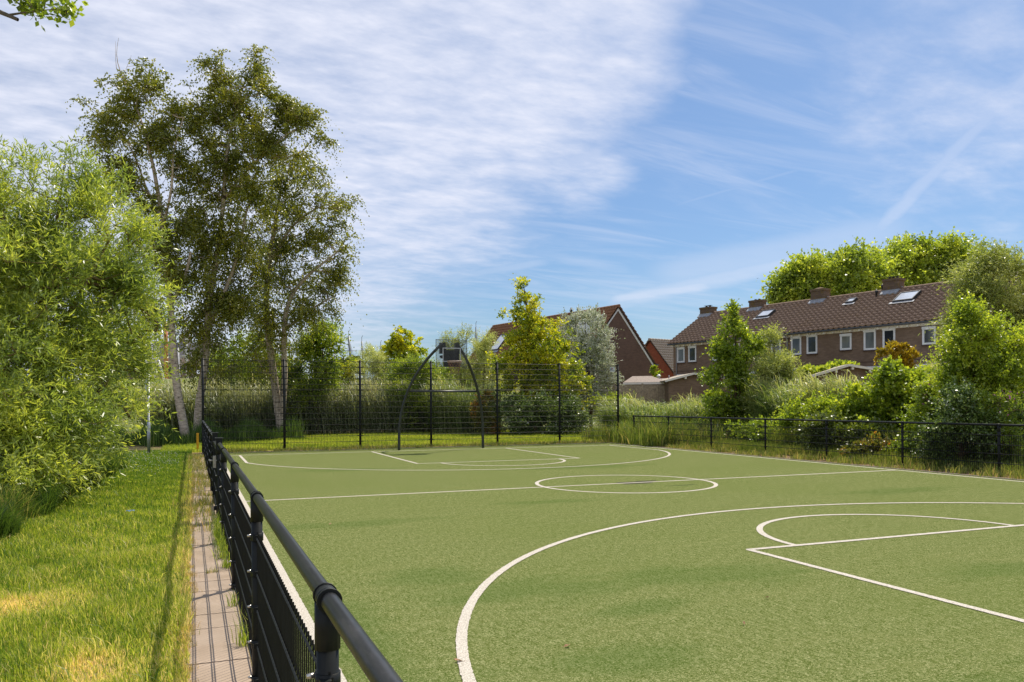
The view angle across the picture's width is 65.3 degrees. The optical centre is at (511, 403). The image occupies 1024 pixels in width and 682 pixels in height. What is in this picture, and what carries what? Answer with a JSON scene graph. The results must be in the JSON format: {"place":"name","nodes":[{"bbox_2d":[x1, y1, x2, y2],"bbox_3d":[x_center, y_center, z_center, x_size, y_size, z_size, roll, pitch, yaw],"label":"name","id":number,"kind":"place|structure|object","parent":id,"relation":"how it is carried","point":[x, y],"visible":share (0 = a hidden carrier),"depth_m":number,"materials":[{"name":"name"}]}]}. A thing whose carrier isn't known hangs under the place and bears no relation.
{"place":"outdoors","nodes":[
{"label":"outdoors","id":0,"kind":"place"},
{"bbox_2d":[0,449,192,559],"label":"lawn grass","id":1,"kind":"structure","parent":0,"point":[141,492],"depth_m":11.54,"materials":[{"name":"green plant"}]},
{"bbox_2d":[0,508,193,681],"bbox_3d":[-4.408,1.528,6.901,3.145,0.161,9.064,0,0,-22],"label":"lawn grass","id":2,"kind":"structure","parent":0,"point":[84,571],"depth_m":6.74,"materials":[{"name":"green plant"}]},
{"bbox_2d":[81,334,224,379],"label":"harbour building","id":3,"kind":"structure","parent":0,"point":[181,356],"depth_m":111.67,"materials":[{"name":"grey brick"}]},
{"bbox_2d":[164,322,167,378],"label":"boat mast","id":4,"kind":"object","parent":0,"point":[165,367],"visible":0.17,"depth_m":91.83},
{"bbox_2d":[0,431,349,681],"bbox_3d":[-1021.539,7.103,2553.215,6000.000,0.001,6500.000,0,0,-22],"label":"ground","id":5,"kind":"structure","parent":0,"point":[139,447],"depth_m":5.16,"materials":[{"name":"green plant"}]},
{"bbox_2d":[0,0,87,30],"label":"tree branch","id":6,"kind":"object","parent":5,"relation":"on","point":[32,7],"visible":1,"depth_m":5.00,"materials":[{"name":"green plant"}]},
{"bbox_2d":[0,444,135,540],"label":"long grass","id":7,"kind":"structure","parent":5,"relation":"on","point":[16,508],"depth_m":11.25,"materials":[{"name":"green plant"}]},
{"bbox_2d":[0,128,195,507],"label":"willow bush","id":8,"kind":"object","parent":5,"relation":"on","point":[36,430],"visible":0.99,"depth_m":13.31,"materials":[{"name":"green plant"}]},
{"bbox_2d":[54,38,220,440],"bbox_3d":[-15.245,-6.654,32.745,6.283,16.848,4.471,0,0,-22],"label":"birch tree","id":9,"kind":"object","parent":5,"relation":"on","point":[160,136],"visible":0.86,"depth_m":32.77,"materials":[{"name":"green plant"}]},
{"bbox_2d":[145,373,150,452],"bbox_3d":[-11.649,0.370,25.579,0.118,2.725,0.520,0,0,-30],"label":"sign pole","id":10,"kind":"object","parent":5,"relation":"on","point":[148,439],"visible":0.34,"depth_m":25.40,"materials":[{"name":"metal"}]},
{"bbox_2d":[127,450,171,473],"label":"clover flowers","id":11,"kind":"object","parent":5,"relation":"on","point":[148,459],"visible":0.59,"depth_m":21.57,"materials":[{"name":"white plant"}]},
{"bbox_2d":[76,414,310,446],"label":"long grass","id":12,"kind":"structure","parent":5,"relation":"on","point":[294,429],"depth_m":32.97,"materials":[{"name":"green plant"}]},
{"bbox_2d":[202,420,211,489],"bbox_3d":[-7.438,1.143,19.506,0.064,1.234,14.464,0,0,-22],"label":"railing fence","id":13,"kind":"object","parent":5,"relation":"on","point":[206,441],"visible":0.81,"depth_m":18.71,"materials":[{"name":"metal"}]},
{"bbox_2d":[209,432,222,518],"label":"gate","id":14,"kind":"structure","parent":5,"relation":"on","point":[215,438],"depth_m":12.11,"materials":[{"name":"metal"}]},
{"bbox_2d":[197,354,280,392],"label":"elder shrub","id":15,"kind":"object","parent":5,"relation":"on","point":[245,380],"visible":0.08,"depth_m":46.24,"materials":[{"name":"green plant"}]},
{"bbox_2d":[210,327,280,391],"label":"birch undergrowth","id":16,"kind":"object","parent":5,"relation":"on","point":[237,351],"visible":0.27,"depth_m":43.61,"materials":[{"name":"green plant"}]},
{"bbox_2d":[155,44,347,429],"bbox_3d":[-11.395,-6.871,34.653,7.847,17.398,5.976,0,0,-22],"label":"birch tree","id":17,"kind":"object","parent":5,"relation":"on","point":[226,304],"visible":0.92,"depth_m":34.15,"materials":[{"name":"green plant"}]},
{"bbox_2d":[128,373,429,434],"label":"reeds","id":18,"kind":"object","parent":5,"relation":"on","point":[189,399],"visible":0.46,"depth_m":40.15,"materials":[{"name":"green plant"}]},
{"bbox_2d":[225,156,369,430],"bbox_3d":[-10.064,-5.110,38.062,6.647,13.696,4.989,0,0,20],"label":"birch tree","id":19,"kind":"object","parent":5,"relation":"on","point":[306,312],"visible":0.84,"depth_m":37.69,"materials":[{"name":"green plant"}]},
{"bbox_2d":[215,441,402,681],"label":"railing fence","id":20,"kind":"object","parent":5,"relation":"on","point":[274,621],"visible":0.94,"depth_m":3.41,"materials":[{"name":"metal"}]},
{"bbox_2d":[267,317,354,433],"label":"alder shrub","id":21,"kind":"object","parent":5,"relation":"on","point":[329,342],"visible":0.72,"depth_m":40.03,"materials":[{"name":"green plant"}]},
{"bbox_2d":[330,354,361,362],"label":"round bush","id":22,"kind":"object","parent":5,"relation":"on","point":[344,359],"visible":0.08,"depth_m":59.65,"materials":[{"name":"green plant"}]},
{"bbox_2d":[326,354,368,391],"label":"rose shrub","id":23,"kind":"object","parent":5,"relation":"on","point":[350,370],"visible":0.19,"depth_m":57.23,"materials":[{"name":"green plant"}]},
{"bbox_2d":[346,330,356,373],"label":"boat mast","id":24,"kind":"object","parent":5,"relation":"on","point":[349,346],"visible":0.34,"depth_m":99.89,"materials":[{"name":"metal"}]},
{"bbox_2d":[346,341,399,391],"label":"pale willow","id":25,"kind":"object","parent":5,"relation":"on","point":[374,355],"visible":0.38,"depth_m":49.63,"materials":[{"name":"green plant"}]},
{"bbox_2d":[381,325,428,383],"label":"lime tree","id":26,"kind":"object","parent":5,"relation":"on","point":[397,344],"visible":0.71,"depth_m":51.48,"materials":[{"name":"green plant"}]},
{"bbox_2d":[201,358,618,450],"bbox_3d":[-2.956,0.127,29.191,15.622,3.318,0.089,0,0,-22],"label":"tall fence","id":27,"kind":"object","parent":5,"relation":"on","point":[559,395],"visible":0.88,"depth_m":28.87,"materials":[{"name":"metal"}]},
{"bbox_2d":[375,346,454,431],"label":"willow shrub","id":28,"kind":"object","parent":5,"relation":"on","point":[411,370],"visible":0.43,"depth_m":42.49,"materials":[{"name":"green plant"}]},
{"bbox_2d":[376,360,477,388],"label":"hawthorn hedge","id":29,"kind":"object","parent":5,"relation":"on","point":[448,371],"visible":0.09,"depth_m":59.33,"materials":[{"name":"green plant"}]},
{"bbox_2d":[432,322,490,395],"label":"grey willow","id":30,"kind":"object","parent":5,"relation":"on","point":[467,336],"visible":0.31,"depth_m":48.95,"materials":[{"name":"brown plant"}]},
{"bbox_2d":[419,374,507,434],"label":"reeds","id":31,"kind":"object","parent":5,"relation":"on","point":[436,398],"visible":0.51,"depth_m":40.72,"materials":[{"name":"green plant"}]},
{"bbox_2d":[463,327,502,391],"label":"silvery willow","id":32,"kind":"object","parent":5,"relation":"on","point":[480,353],"visible":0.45,"depth_m":49.76,"materials":[{"name":"green plant"}]},
{"bbox_2d":[469,386,507,434],"bbox_3d":[-1.227,0.500,38.964,2.076,2.749,1.865,0,0,30],"label":"shrub","id":33,"kind":"object","parent":5,"relation":"on","point":[485,413],"visible":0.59,"depth_m":38.63,"materials":[{"name":"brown plant"}]},
{"bbox_2d":[481,273,603,417],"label":"oak tree","id":34,"kind":"object","parent":5,"relation":"on","point":[532,350],"visible":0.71,"depth_m":41.50,"materials":[{"name":"green plant"}]},
{"bbox_2d":[490,387,595,434],"bbox_3d":[1.478,0.673,38.895,5.157,2.973,3.060,0,0,0],"label":"evergreen hedge","id":35,"kind":"object","parent":5,"relation":"on","point":[578,422],"visible":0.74,"depth_m":38.53,"materials":[{"name":"green plant"}]},
{"bbox_2d":[468,304,658,409],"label":"gabled house","id":36,"kind":"structure","parent":5,"relation":"on","point":[632,352],"depth_m":59.44,"materials":[{"name":"brown brick"}]},
{"bbox_2d":[548,302,624,428],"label":"white poplar","id":37,"kind":"object","parent":5,"relation":"on","point":[597,355],"visible":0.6,"depth_m":45.51,"materials":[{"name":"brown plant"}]},
{"bbox_2d":[202,442,1023,480],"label":"kerb","id":38,"kind":"structure","parent":5,"relation":"on","point":[714,452],"depth_m":22.82,"materials":[{"name":"concrete"}]},
{"bbox_2d":[593,387,642,427],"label":"elm shrub","id":39,"kind":"object","parent":5,"relation":"on","point":[607,398],"visible":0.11,"depth_m":40.94,"materials":[{"name":"green plant"}]},
{"bbox_2d":[613,383,664,408],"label":"plank fence","id":40,"kind":"object","parent":5,"relation":"on","point":[649,392],"visible":0.3,"depth_m":42.99,"materials":[{"name":"wood"}]},
{"bbox_2d":[623,376,663,398],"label":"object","id":41,"kind":"structure","parent":5,"relation":"on","point":[644,380],"depth_m":43.77,"materials":[{"name":"fabric"}]},
{"bbox_2d":[594,387,705,426],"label":"reeds","id":42,"kind":"object","parent":5,"relation":"on","point":[690,408],"visible":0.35,"depth_m":36.34,"materials":[{"name":"green plant"}]},
{"bbox_2d":[649,364,662,377],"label":"climbing plant","id":43,"kind":"object","parent":5,"relation":"on","point":[653,368],"visible":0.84,"depth_m":55.90,"materials":[{"name":"green plant"}]},
{"bbox_2d":[576,413,740,446],"bbox_3d":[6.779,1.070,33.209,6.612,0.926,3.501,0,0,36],"label":"long grass","id":44,"kind":"structure","parent":5,"relation":"on","point":[715,422],"depth_m":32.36,"materials":[{"name":"green plant"}]},
{"bbox_2d":[645,338,673,378],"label":"red brick house","id":45,"kind":"structure","parent":5,"relation":"on","point":[660,351],"depth_m":74.37,"materials":[{"name":"red brick"}]},
{"bbox_2d":[660,373,726,406],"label":"garden shed","id":46,"kind":"structure","parent":5,"relation":"on","point":[683,384],"depth_m":42.01,"materials":[{"name":"brown brick"}]},
{"bbox_2d":[694,298,769,425],"bbox_3d":[9.201,-1.347,32.902,3.603,6.135,3.455,0,0,-22],"label":"alder tree","id":47,"kind":"object","parent":5,"relation":"on","point":[727,356],"visible":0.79,"depth_m":32.67,"materials":[{"name":"green plant"}]},
{"bbox_2d":[723,413,794,441],"bbox_3d":[9.317,1.184,28.564,3.755,1.781,3.191,0,0,-22],"label":"hazel shrub","id":48,"kind":"object","parent":5,"relation":"on","point":[755,425],"visible":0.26,"depth_m":28.22,"materials":[{"name":"green plant"}]},
{"bbox_2d":[737,320,809,421],"bbox_3d":[10.787,-0.794,32.004,3.728,5.182,3.497,0,0,-22],"label":"osier","id":49,"kind":"object","parent":5,"relation":"on","point":[773,364],"visible":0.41,"depth_m":31.71,"materials":[{"name":"green plant"}]},
{"bbox_2d":[766,384,848,444],"bbox_3d":[9.997,0.673,26.097,2.826,2.594,2.691,0,0,-22],"label":"spindle shrub","id":50,"kind":"object","parent":5,"relation":"on","point":[797,411],"visible":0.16,"depth_m":26.07,"materials":[{"name":"green plant"}]},
{"bbox_2d":[743,365,886,424],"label":"reeds","id":51,"kind":"object","parent":5,"relation":"on","point":[769,399],"visible":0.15,"depth_m":28.98,"materials":[{"name":"green plant"}]},
{"bbox_2d":[795,359,859,381],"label":"grape vine","id":52,"kind":"object","parent":5,"relation":"on","point":[813,369],"visible":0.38,"depth_m":35.99,"materials":[{"name":"green plant"}]},
{"bbox_2d":[633,415,1023,473],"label":"railing fence","id":53,"kind":"object","parent":5,"relation":"on","point":[737,437],"visible":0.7,"depth_m":21.09,"materials":[{"name":"metal"}]},
{"bbox_2d":[750,236,918,304],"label":"plane tree","id":54,"kind":"object","parent":5,"relation":"on","point":[851,269],"visible":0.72,"depth_m":60.65,"materials":[{"name":"green plant"}]},
{"bbox_2d":[795,364,878,388],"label":"garden shed","id":55,"kind":"structure","parent":5,"relation":"on","point":[857,370],"depth_m":34.73,"materials":[{"name":"grey brick"}]},
{"bbox_2d":[789,406,900,449],"bbox_3d":[10.460,1.024,23.476,4.523,1.943,2.428,0,0,1],"label":"bramble thicket","id":56,"kind":"object","parent":5,"relation":"on","point":[824,416],"visible":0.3,"depth_m":23.34,"materials":[{"name":"green plant"}]},
{"bbox_2d":[667,269,1023,423],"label":"terraced house","id":57,"kind":"structure","parent":5,"relation":"on","point":[822,326],"depth_m":41.91,"materials":[{"name":"brown brick"}]},
{"bbox_2d":[676,347,684,363],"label":"window","id":58,"kind":"structure","parent":57,"relation":"in","point":[680,350],"depth_m":50.45,"materials":[{"name":"white glass"}]},
{"bbox_2d":[688,346,696,362],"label":"window","id":59,"kind":"structure","parent":57,"relation":"in","point":[691,349],"depth_m":49.64,"materials":[{"name":"white glass"}]},
{"bbox_2d":[770,339,780,352],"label":"window","id":60,"kind":"structure","parent":57,"relation":"in","point":[776,348],"depth_m":44.32,"materials":[{"name":"white glass"}]},
{"bbox_2d":[790,336,801,355],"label":"window","id":61,"kind":"structure","parent":57,"relation":"in","point":[796,340],"depth_m":43.27,"materials":[{"name":"white glass"}]},
{"bbox_2d":[806,334,817,354],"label":"window","id":62,"kind":"structure","parent":57,"relation":"in","point":[812,349],"depth_m":42.45,"materials":[{"name":"white glass"}]},
{"bbox_2d":[839,333,851,350],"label":"window","id":63,"kind":"structure","parent":57,"relation":"in","point":[845,339],"depth_m":40.77,"materials":[{"name":"white glass"}]},
{"bbox_2d":[863,329,875,350],"bbox_3d":[17.744,-3.129,39.688,0.075,1.077,0.700,0,0,-33],"label":"window","id":64,"kind":"structure","parent":57,"relation":"in","point":[869,335],"depth_m":39.67,"materials":[{"name":"clear glass"}]},
{"bbox_2d":[882,327,895,347],"bbox_3d":[18.300,-3.137,38.852,0.075,1.067,0.700,0,0,-33],"label":"window","id":65,"kind":"structure","parent":57,"relation":"in","point":[887,334],"depth_m":38.89,"materials":[{"name":"white glass"}]},
{"bbox_2d":[921,326,935,345],"bbox_3d":[19.390,-3.128,37.192,0.075,0.897,0.700,0,0,-33],"label":"window","id":66,"kind":"structure","parent":57,"relation":"in","point":[926,334],"depth_m":37.23,"materials":[{"name":"white glass"}]},
{"bbox_2d":[806,380,888,427],"bbox_3d":[10.742,0.494,25.040,2.824,2.427,1.968,0,0,28],"label":"maple shrub","id":67,"kind":"object","parent":5,"relation":"on","point":[854,405],"visible":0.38,"depth_m":24.77,"materials":[{"name":"green plant"}]},
{"bbox_2d":[676,438,1023,473],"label":"rough grass","id":68,"kind":"structure","parent":5,"relation":"on","point":[774,446],"depth_m":21.36,"materials":[{"name":"green plant"}]},
{"bbox_2d":[839,427,894,455],"bbox_3d":[9.491,1.266,21.544,1.488,1.244,1.185,0,0,8],"label":"red bramble","id":69,"kind":"object","parent":5,"relation":"on","point":[869,443],"visible":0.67,"depth_m":21.41,"materials":[{"name":"brown plant"}]},
{"bbox_2d":[859,376,875,390],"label":"hawthorn shrub","id":70,"kind":"object","parent":5,"relation":"on","point":[867,382],"depth_m":26.89,"materials":[{"name":"green plant"}]},
{"bbox_2d":[854,355,934,430],"bbox_3d":[11.474,0.132,24.039,2.768,3.260,2.482,0,0,-3],"label":"dogwood shrub","id":71,"kind":"object","parent":5,"relation":"on","point":[892,378],"visible":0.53,"depth_m":23.90,"materials":[{"name":"green plant"}]},
{"bbox_2d":[873,339,921,371],"bbox_3d":[14.972,-0.505,31.118,1.790,4.153,1.679,0,0,-22],"label":"photinia","id":72,"kind":"object","parent":5,"relation":"on","point":[908,353],"visible":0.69,"depth_m":30.75,"materials":[{"name":"brown plant"}]},
{"bbox_2d":[882,372,946,455],"bbox_3d":[11.104,0.570,21.578,2.287,2.817,2.361,0,0,6],"label":"nettle patch","id":73,"kind":"object","parent":5,"relation":"on","point":[913,418],"visible":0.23,"depth_m":21.32,"materials":[{"name":"green plant"}]},
{"bbox_2d":[908,364,939,372],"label":"hop vine","id":74,"kind":"object","parent":5,"relation":"on","point":[925,367],"visible":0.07,"depth_m":28.79,"materials":[{"name":"green plant"}]},
{"bbox_2d":[908,382,943,435],"bbox_3d":[11.058,0.488,21.030,1.211,2.212,1.377,0,0,31],"label":"willowherb","id":75,"kind":"object","parent":5,"relation":"on","point":[922,400],"visible":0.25,"depth_m":21.01,"materials":[{"name":"green plant"}]},
{"bbox_2d":[909,354,948,381],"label":"shrub","id":76,"kind":"object","parent":5,"relation":"on","point":[931,364],"visible":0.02,"depth_m":24.61,"materials":[{"name":"green plant"}]},
{"bbox_2d":[861,226,1023,286],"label":"plane tree","id":77,"kind":"object","parent":5,"relation":"on","point":[923,258],"visible":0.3,"depth_m":64.57,"materials":[{"name":"green plant"}]},
{"bbox_2d":[904,375,1023,464],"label":"viburnum","id":78,"kind":"object","parent":5,"relation":"on","point":[959,404],"visible":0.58,"depth_m":18.56,"materials":[{"name":"green plant"}]},
{"bbox_2d":[916,289,1023,413],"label":"birch bush","id":79,"kind":"object","parent":5,"relation":"on","point":[1003,366],"visible":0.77,"depth_m":19.63,"materials":[{"name":"green plant"}]},
{"bbox_2d":[918,238,1023,361],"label":"tall willow","id":80,"kind":"object","parent":5,"relation":"on","point":[980,276],"visible":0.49,"depth_m":23.62,"materials":[{"name":"green plant"}]},
{"bbox_2d":[979,384,1023,462],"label":"willowherb","id":81,"kind":"object","parent":5,"relation":"on","point":[1014,401],"visible":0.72,"depth_m":18.21,"materials":[{"name":"green plant"}]},
{"bbox_2d":[1001,378,1023,398],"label":"privet shrub","id":82,"kind":"object","parent":5,"relation":"on","point":[1020,394],"visible":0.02,"depth_m":19.80,"materials":[{"name":"green plant"}]},
{"label":"soil border","id":83,"kind":"structure","parent":5,"relation":"on","visible":0},
{"bbox_2d":[225,438,621,452],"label":"weeds","id":84,"kind":"object","parent":83,"relation":"on","point":[276,449],"visible":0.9,"depth_m":28.50,"materials":[{"name":"green plant"}]},
{"bbox_2d":[177,342,185,377],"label":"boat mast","id":85,"kind":"object","parent":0,"point":[179,359],"visible":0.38,"depth_m":92.93,"materials":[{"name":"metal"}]},
{"bbox_2d":[179,317,191,377],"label":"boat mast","id":86,"kind":"object","parent":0,"point":[186,350],"visible":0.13,"depth_m":91.89,"materials":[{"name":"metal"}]},
{"bbox_2d":[196,433,198,449],"bbox_3d":[-10.608,1.339,26.988,0.085,0.656,0.085,0,0,-22],"label":"marker post","id":87,"kind":"object","parent":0,"point":[197,440],"visible":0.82,"depth_m":26.95,"materials":[{"name":"yellow paint"}]},
{"bbox_2d":[187,457,251,681],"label":"path","id":88,"kind":"structure","parent":0,"point":[217,654],"depth_m":5.84,"materials":[{"name":"concrete"}]},
{"bbox_2d":[169,475,200,681],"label":"weeds","id":89,"kind":"object","parent":88,"relation":"on","point":[190,625],"visible":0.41,"depth_m":5.61,"materials":[{"name":"green plant"}]},
{"bbox_2d":[169,451,219,540],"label":"weeds","id":90,"kind":"object","parent":88,"relation":"on","point":[202,476],"visible":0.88,"depth_m":13.73,"materials":[{"name":"green plant"}]},
{"bbox_2d":[205,566,219,573],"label":"weeds","id":91,"kind":"object","parent":88,"relation":"on","point":[214,570],"visible":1,"depth_m":7.46,"materials":[{"name":"green plant"}]},
{"bbox_2d":[205,511,248,646],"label":"weeds","id":92,"kind":"object","parent":88,"relation":"on","point":[219,540],"visible":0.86,"depth_m":8.08,"materials":[{"name":"green plant"}]},
{"bbox_2d":[46,378,603,431],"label":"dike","id":93,"kind":"structure","parent":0,"point":[188,379],"depth_m":57.30,"materials":[{"name":"green plant"}]},
{"bbox_2d":[160,428,601,452],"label":"mown grass","id":94,"kind":"structure","parent":0,"point":[317,443],"depth_m":32.96,"materials":[{"name":"green plant"}]},
{"bbox_2d":[0,0,1023,379],"label":"sky","id":95,"kind":"structure","parent":0,"point":[656,160],"materials":[{"name":"blue"}]},
{"bbox_2d":[227,443,1023,681],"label":"turf","id":96,"kind":"structure","parent":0,"point":[679,599],"depth_m":7.84,"materials":[{"name":"green plastic"}]},
{"bbox_2d":[398,339,483,449],"bbox_3d":[-2.122,-0.218,26.891,3.114,3.800,1.783,0,0,-22],"label":"goal frame","id":97,"kind":"object","parent":96,"relation":"on","point":[450,358],"visible":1,"depth_m":26.76,"materials":[{"name":"black metal"}]},
{"bbox_2d":[227,445,1023,681],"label":"court lines","id":98,"kind":"object","parent":96,"relation":"on","point":[466,671],"visible":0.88,"depth_m":8.20,"materials":[{"name":"white paint"}]},
{"bbox_2d":[658,446,1022,479],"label":"soil strip","id":99,"kind":"object","parent":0,"point":[788,457],"depth_m":19.69,"materials":[{"name":"brown soil"}]},
{"bbox_2d":[621,439,1023,479],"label":"weeds","id":100,"kind":"object","parent":99,"relation":"on","point":[1018,474],"visible":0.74,"depth_m":19.89,"materials":[{"name":"green plant"}]},
{"bbox_2d":[758,427,1023,465],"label":"long grass","id":101,"kind":"structure","parent":0,"point":[782,439],"depth_m":22.27,"materials":[{"name":"green plant"}]}
]}

